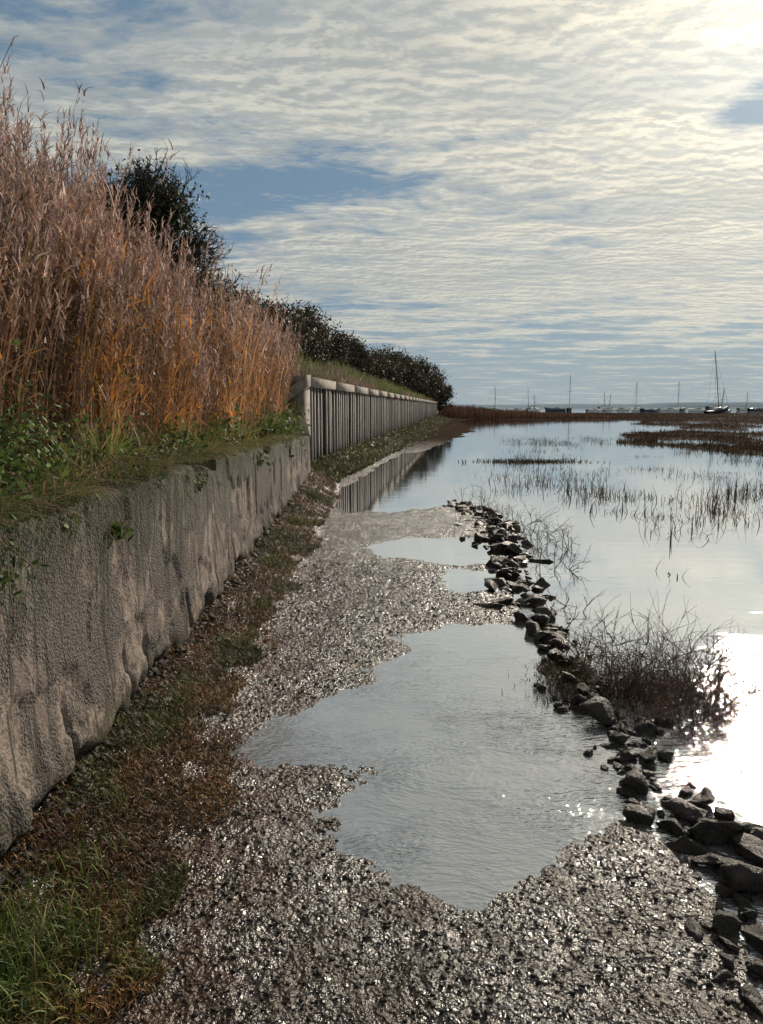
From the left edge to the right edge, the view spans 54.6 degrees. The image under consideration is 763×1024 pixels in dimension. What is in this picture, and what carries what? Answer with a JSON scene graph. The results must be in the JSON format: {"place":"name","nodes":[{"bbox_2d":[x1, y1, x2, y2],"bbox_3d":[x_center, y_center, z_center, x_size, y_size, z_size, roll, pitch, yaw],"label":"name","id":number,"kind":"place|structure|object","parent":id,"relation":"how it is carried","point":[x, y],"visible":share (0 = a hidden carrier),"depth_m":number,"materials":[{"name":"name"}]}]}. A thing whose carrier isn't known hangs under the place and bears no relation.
{"place":"outdoors","nodes":[
{"label":"outdoors","id":0,"kind":"place"},
{"bbox_2d":[0,413,762,1023],"bbox_3d":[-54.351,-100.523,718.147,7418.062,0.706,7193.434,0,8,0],"label":"mud ground","id":1,"kind":"structure","parent":0,"point":[346,537],"depth_m":2.86,"materials":[{"name":"grey gravel"}]},
{"bbox_2d":[0,436,310,857],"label":"concrete sea wall","id":2,"kind":"structure","parent":1,"relation":"on","point":[114,651],"depth_m":4.05,"materials":[{"name":"grey concrete"}]},
{"bbox_2d":[0,468,340,1023],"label":"foreshore weeds","id":3,"kind":"object","parent":1,"relation":"on","point":[15,973],"visible":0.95,"depth_m":3.21,"materials":[{"name":"grass"},{"name":"dry brown weeds"}]},
{"bbox_2d":[218,277,456,413],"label":"distant trees","id":4,"kind":"object","parent":1,"relation":"on","point":[399,368],"visible":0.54,"depth_m":59.13,"materials":[{"name":"green plant"}]},
{"bbox_2d":[280,341,459,482],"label":"bank scrub","id":5,"kind":"object","parent":1,"relation":"on","point":[340,373],"visible":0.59,"depth_m":30.09,"materials":[{"name":"green plant"}]},
{"bbox_2d":[309,387,436,460],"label":"piles","id":6,"kind":"object","parent":1,"relation":"in","point":[376,415],"visible":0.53,"depth_m":27.91,"materials":[{"name":"grey wood"}]},
{"bbox_2d":[290,376,436,402],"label":"cap beam","id":7,"kind":"structure","parent":6,"relation":"on","point":[323,384],"depth_m":25.20,"materials":[{"name":"concrete"}]},
{"bbox_2d":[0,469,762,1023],"bbox_3d":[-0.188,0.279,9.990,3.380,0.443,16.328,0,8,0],"label":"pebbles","id":8,"kind":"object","parent":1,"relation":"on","point":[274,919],"visible":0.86,"depth_m":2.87,"materials":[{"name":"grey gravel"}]},
{"bbox_2d":[438,404,620,417],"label":"reed bed","id":9,"kind":"object","parent":1,"relation":"on","point":[458,411],"visible":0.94,"depth_m":119.24,"materials":[{"name":"brown plant"}]},
{"bbox_2d":[442,499,762,1016],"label":"rock groyne","id":10,"kind":"object","parent":1,"relation":"on","point":[740,882],"visible":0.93,"depth_m":3.60,"materials":[{"name":"grey stone"}]},
{"bbox_2d":[0,0,762,404],"label":"sky","id":11,"kind":"structure","parent":0,"point":[520,197],"materials":[{"name":"blue"}]},
{"bbox_2d":[220,407,762,997],"bbox_3d":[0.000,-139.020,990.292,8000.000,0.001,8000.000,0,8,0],"label":"water","id":12,"kind":"structure","parent":0,"point":[480,791],"depth_m":5.22,"materials":[{"name":"grey liquid"}]},
{"bbox_2d":[485,387,502,409],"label":"sailboat","id":13,"kind":"object","parent":12,"relation":"on","point":[496,408],"visible":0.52,"depth_m":326.19,"materials":[{"name":"grey"}]},
{"bbox_2d":[506,408,525,411],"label":"motor boat","id":14,"kind":"object","parent":12,"relation":"on","point":[513,409],"visible":0.56,"depth_m":296.38,"materials":[{"name":"grey plastic"}]},
{"bbox_2d":[526,395,540,410],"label":"sailboat","id":15,"kind":"object","parent":12,"relation":"on","point":[535,409],"visible":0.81,"depth_m":316.40,"materials":[{"name":"grey"}]},
{"bbox_2d":[544,407,565,410],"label":"motor boat","id":16,"kind":"object","parent":12,"relation":"on","point":[553,409],"visible":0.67,"depth_m":325.96,"materials":[{"name":"blue plastic"}]},
{"bbox_2d":[565,375,572,411],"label":"sailboat","id":17,"kind":"object","parent":12,"relation":"on","point":[568,408],"visible":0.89,"depth_m":296.59,"materials":[{"name":"grey"}]},
{"bbox_2d":[585,408,601,411],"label":"motor boat","id":18,"kind":"object","parent":12,"relation":"on","point":[593,410],"visible":0.88,"depth_m":286.88,"materials":[{"name":"grey plastic"}]},
{"bbox_2d":[597,396,616,410],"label":"sailboat","id":19,"kind":"object","parent":12,"relation":"on","point":[606,409],"visible":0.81,"depth_m":335.98,"materials":[{"name":"grey plastic"}]},
{"bbox_2d":[455,485,762,746],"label":"sea blite shrub","id":20,"kind":"object","parent":12,"relation":"in","point":[668,668],"visible":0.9,"depth_m":4.81,"materials":[{"name":"brown plant"}]},
{"bbox_2d":[501,624,762,746],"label":"shrub foliage","id":21,"kind":"object","parent":20,"relation":"attached to","point":[550,674],"visible":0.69,"depth_m":4.83,"materials":[{"name":"brown plant"}]},
{"bbox_2d":[612,407,629,410],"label":"motor boat","id":22,"kind":"object","parent":12,"relation":"on","point":[622,409],"visible":0.69,"depth_m":355.71,"materials":[{"name":"grey plastic"}]},
{"bbox_2d":[631,384,643,410],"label":"sailboat","id":23,"kind":"object","parent":12,"relation":"on","point":[635,408],"visible":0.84,"depth_m":306.48,"materials":[{"name":"grey"}]},
{"bbox_2d":[641,408,657,411],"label":"motor boat","id":24,"kind":"object","parent":12,"relation":"on","point":[649,410],"visible":0.94,"depth_m":296.60,"materials":[{"name":"blue plastic"}]},
{"bbox_2d":[658,408,679,410],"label":"motor boat","id":25,"kind":"object","parent":12,"relation":"on","point":[670,409],"visible":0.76,"depth_m":316.01,"materials":[{"name":"grey plastic"}]},
{"bbox_2d":[668,383,685,410],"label":"sailboat","id":26,"kind":"object","parent":12,"relation":"on","point":[684,408],"visible":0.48,"depth_m":336.34,"materials":[{"name":"grey"}]},
{"bbox_2d":[687,408,704,411],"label":"motor boat","id":27,"kind":"object","parent":12,"relation":"on","point":[696,410],"visible":0.73,"depth_m":296.53,"materials":[{"name":"grey plastic"}]},
{"bbox_2d":[704,352,728,413],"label":"sailboat","id":28,"kind":"object","parent":12,"relation":"on","point":[718,409],"visible":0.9,"depth_m":197.25,"materials":[{"name":"grey"}]},
{"bbox_2d":[705,388,731,412],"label":"sailboat","id":29,"kind":"object","parent":12,"relation":"on","point":[709,409],"visible":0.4,"depth_m":212.69,"materials":[{"name":"grey"}]},
{"bbox_2d":[736,393,752,410],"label":"sailboat","id":30,"kind":"object","parent":12,"relation":"on","point":[742,409],"visible":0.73,"depth_m":355.77,"materials":[{"name":"grey"}]},
{"bbox_2d":[747,408,762,410],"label":"motor boat","id":31,"kind":"object","parent":12,"relation":"on","point":[755,409],"visible":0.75,"depth_m":315.77,"materials":[{"name":"blue plastic"}]},
{"bbox_2d":[439,434,762,579],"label":"emergent grass","id":32,"kind":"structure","parent":0,"point":[543,461],"depth_m":16.76,"materials":[{"name":"plant"}]},
{"bbox_2d":[447,402,762,406],"bbox_3d":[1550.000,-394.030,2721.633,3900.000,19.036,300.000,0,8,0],"label":"distant hills","id":33,"kind":"structure","parent":0,"point":[730,404],"depth_m":2596.04,"materials":[{"name":"blue"}]},
{"bbox_2d":[454,412,762,453],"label":"saltmarsh","id":34,"kind":"structure","parent":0,"point":[751,448],"depth_m":53.38,"materials":[{"name":"brown plant"}]},
{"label":"bank","id":35,"kind":"structure","parent":0,"visible":0},
{"bbox_2d":[0,440,227,692],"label":"bramble stems","id":36,"kind":"object","parent":35,"relation":"on","point":[76,474],"visible":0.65,"depth_m":3.70,"materials":[{"name":"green plant"}]},
{"bbox_2d":[0,35,307,478],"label":"reeds","id":37,"kind":"object","parent":35,"relation":"on","point":[70,297],"visible":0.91,"depth_m":5.78,"materials":[{"name":"brown plant"}]},
{"bbox_2d":[0,338,310,605],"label":"ivy","id":38,"kind":"object","parent":35,"relation":"on","point":[7,455],"visible":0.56,"depth_m":4.00,"materials":[{"name":"green plant"}]},
{"bbox_2d":[0,389,312,546],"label":"verge grass","id":39,"kind":"structure","parent":35,"relation":"on","point":[115,472],"depth_m":4.80,"materials":[{"name":"green plant"}]},
{"bbox_2d":[78,141,265,394],"bbox_3d":[-4.250,-4.058,13.650,4.210,5.076,3.208,0,8,0],"label":"hawthorn tree","id":40,"kind":"object","parent":35,"relation":"on","point":[144,183],"visible":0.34,"depth_m":13.03,"materials":[{"name":"green plant"}]},
{"bbox_2d":[284,375,310,432],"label":"end pier","id":41,"kind":"structure","parent":35,"relation":"on","point":[301,389],"depth_m":18.55,"materials":[{"name":"concrete"}]},
{"bbox_2d":[294,413,310,467],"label":"link block","id":42,"kind":"structure","parent":35,"relation":"on","point":[304,425],"depth_m":17.79,"materials":[{"name":"concrete"}]},
{"bbox_2d":[315,388,413,457],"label":"backing","id":43,"kind":"object","parent":35,"relation":"on","point":[323,422],"depth_m":22.66,"materials":[{"name":"black"}]}
]}

